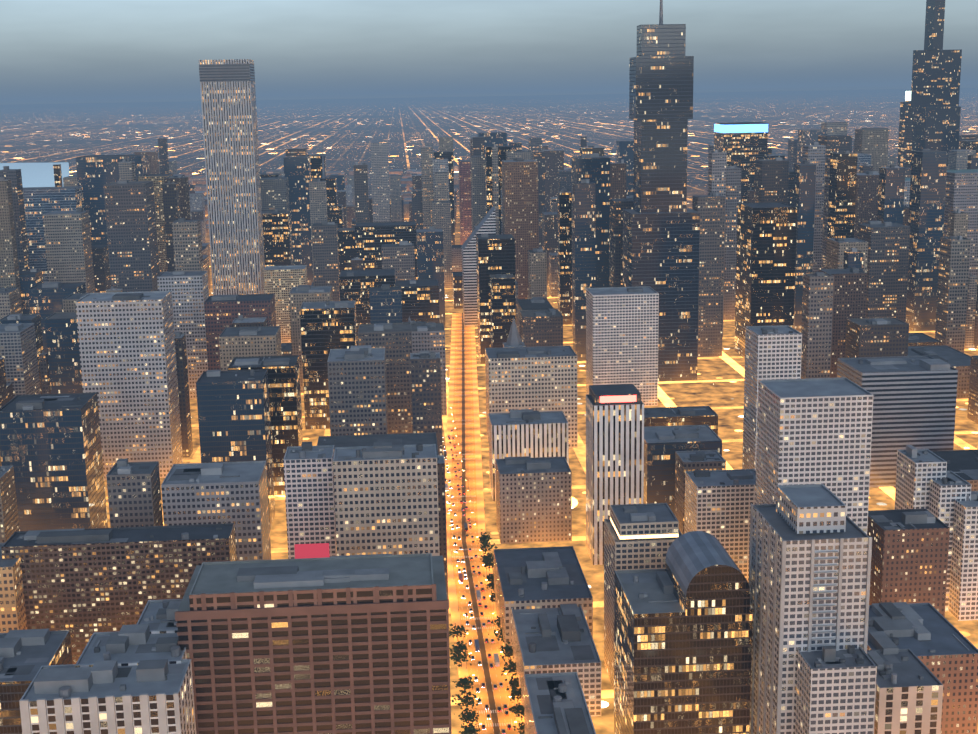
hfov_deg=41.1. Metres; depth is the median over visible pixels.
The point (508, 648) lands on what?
street tree
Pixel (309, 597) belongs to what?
brown building
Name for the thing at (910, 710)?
building fins
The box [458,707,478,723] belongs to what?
street tree
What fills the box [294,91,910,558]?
building signs
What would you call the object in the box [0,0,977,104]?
sky
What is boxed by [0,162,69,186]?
illuminated sign
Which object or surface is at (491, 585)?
street tree
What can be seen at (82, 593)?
building slab
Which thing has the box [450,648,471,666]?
street tree
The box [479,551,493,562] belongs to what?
street tree
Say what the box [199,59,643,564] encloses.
building stripe
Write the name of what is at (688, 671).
glass building
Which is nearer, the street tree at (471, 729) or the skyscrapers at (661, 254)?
the street tree at (471, 729)
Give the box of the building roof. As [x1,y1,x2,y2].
[0,0,977,733]
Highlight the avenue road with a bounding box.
[445,313,523,733]
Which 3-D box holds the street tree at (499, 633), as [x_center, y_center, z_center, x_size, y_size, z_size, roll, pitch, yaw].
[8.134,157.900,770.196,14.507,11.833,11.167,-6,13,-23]
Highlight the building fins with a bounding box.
[19,630,942,733]
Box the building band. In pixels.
[199,64,957,486]
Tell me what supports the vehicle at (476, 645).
on the avenue road
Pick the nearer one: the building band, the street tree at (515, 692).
the street tree at (515, 692)
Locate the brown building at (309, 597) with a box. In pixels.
[177,585,448,733]
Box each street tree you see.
[449,623,468,639]
[449,640,469,654]
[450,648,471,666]
[451,686,479,708]
[452,676,474,689]
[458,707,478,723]
[459,720,480,733]
[476,529,491,541]
[478,539,497,553]
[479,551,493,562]
[482,556,493,570]
[483,573,493,581]
[485,576,493,590]
[488,627,502,640]
[490,591,494,601]
[490,615,500,627]
[500,640,513,659]
[501,659,516,677]
[505,674,518,689]
[506,687,521,702]
[509,702,523,720]
[513,722,524,733]
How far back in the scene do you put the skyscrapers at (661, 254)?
1425.45 m
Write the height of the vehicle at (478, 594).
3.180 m
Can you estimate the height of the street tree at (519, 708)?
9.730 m
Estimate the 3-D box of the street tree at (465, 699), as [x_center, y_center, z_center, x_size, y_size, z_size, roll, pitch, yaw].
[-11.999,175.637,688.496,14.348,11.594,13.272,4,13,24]
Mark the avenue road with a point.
(463, 404)
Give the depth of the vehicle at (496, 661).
741.33 m
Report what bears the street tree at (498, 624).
on the avenue road
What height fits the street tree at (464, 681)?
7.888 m
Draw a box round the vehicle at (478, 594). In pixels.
[476,590,480,600]
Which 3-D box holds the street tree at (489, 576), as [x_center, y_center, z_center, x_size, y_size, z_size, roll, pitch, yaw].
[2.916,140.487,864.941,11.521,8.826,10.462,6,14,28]
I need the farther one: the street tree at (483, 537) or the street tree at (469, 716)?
the street tree at (483, 537)
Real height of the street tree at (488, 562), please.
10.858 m
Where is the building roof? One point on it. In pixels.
(900, 638)
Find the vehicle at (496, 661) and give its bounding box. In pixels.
[494,653,499,666]
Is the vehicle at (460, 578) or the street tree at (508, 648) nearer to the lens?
the street tree at (508, 648)
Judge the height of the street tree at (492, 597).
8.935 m
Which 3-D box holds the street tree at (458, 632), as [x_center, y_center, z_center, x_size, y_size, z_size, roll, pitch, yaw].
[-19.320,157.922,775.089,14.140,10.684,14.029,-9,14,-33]
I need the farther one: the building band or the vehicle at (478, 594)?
the building band
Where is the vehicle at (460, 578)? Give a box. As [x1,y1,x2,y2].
[459,573,462,583]
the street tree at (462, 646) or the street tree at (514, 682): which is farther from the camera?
the street tree at (462, 646)
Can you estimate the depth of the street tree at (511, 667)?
723.94 m
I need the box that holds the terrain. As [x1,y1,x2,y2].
[0,88,977,733]
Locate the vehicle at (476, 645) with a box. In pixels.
[474,639,479,651]
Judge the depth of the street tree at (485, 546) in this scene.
919.70 m
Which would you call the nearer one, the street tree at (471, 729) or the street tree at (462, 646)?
the street tree at (471, 729)
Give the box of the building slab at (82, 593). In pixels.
[1,174,307,663]
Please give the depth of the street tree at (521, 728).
656.53 m

